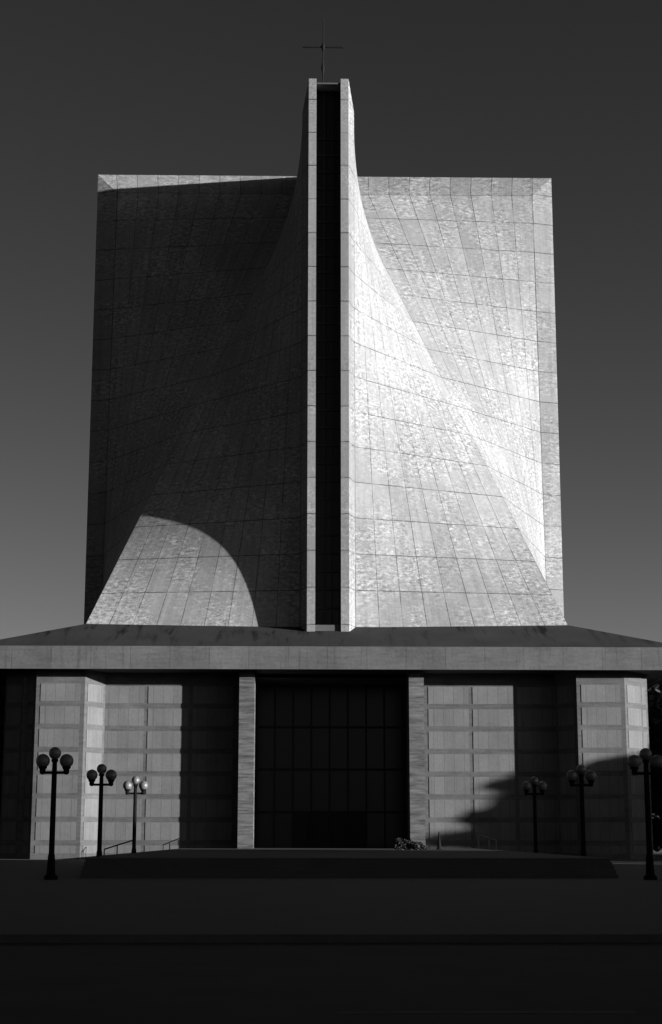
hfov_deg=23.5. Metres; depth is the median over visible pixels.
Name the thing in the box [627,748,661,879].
street lamp
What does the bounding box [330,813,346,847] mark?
entrance door
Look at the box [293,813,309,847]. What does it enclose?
entrance door
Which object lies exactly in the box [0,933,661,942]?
kerb
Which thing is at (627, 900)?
plaza
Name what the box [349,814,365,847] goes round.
entrance door
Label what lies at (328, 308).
slot window
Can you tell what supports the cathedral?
on the plaza
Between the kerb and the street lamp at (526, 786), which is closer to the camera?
the kerb
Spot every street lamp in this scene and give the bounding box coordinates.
[36,747,73,879]
[86,764,116,856]
[123,776,147,852]
[522,777,546,852]
[566,765,595,855]
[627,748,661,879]
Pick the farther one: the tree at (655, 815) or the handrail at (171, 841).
the tree at (655, 815)
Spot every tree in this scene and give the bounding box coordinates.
[647,682,661,851]
[648,726,661,847]
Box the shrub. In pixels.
[392,838,426,849]
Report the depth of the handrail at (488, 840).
110.55 m
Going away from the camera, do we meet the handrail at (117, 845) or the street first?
the street
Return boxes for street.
[0,943,661,1023]
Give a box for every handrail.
[104,839,134,855]
[163,838,179,849]
[478,834,495,849]
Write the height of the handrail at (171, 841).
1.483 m
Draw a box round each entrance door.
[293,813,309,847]
[312,813,328,847]
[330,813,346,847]
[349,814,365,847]
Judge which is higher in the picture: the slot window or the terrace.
the slot window
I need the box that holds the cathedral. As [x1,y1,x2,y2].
[0,19,661,859]
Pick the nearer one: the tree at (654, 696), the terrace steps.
the terrace steps
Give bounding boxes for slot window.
[315,91,340,624]
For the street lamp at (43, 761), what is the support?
on the plaza
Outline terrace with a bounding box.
[85,848,610,861]
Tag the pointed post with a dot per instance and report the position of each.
(439, 844)
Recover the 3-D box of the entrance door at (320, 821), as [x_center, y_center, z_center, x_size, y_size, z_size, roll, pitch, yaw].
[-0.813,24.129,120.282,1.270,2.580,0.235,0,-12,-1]
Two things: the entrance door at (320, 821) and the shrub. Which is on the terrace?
the shrub
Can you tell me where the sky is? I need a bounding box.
[0,0,661,688]
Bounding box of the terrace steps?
[80,862,617,877]
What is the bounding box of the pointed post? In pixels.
[436,832,442,849]
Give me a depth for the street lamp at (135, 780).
89.63 m
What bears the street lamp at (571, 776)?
on the plaza
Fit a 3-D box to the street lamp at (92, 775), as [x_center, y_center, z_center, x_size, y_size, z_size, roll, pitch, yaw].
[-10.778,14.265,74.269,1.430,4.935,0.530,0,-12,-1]
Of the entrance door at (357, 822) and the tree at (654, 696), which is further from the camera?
the tree at (654, 696)
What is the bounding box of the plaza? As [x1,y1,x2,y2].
[0,850,661,932]
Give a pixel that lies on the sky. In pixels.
(567, 92)

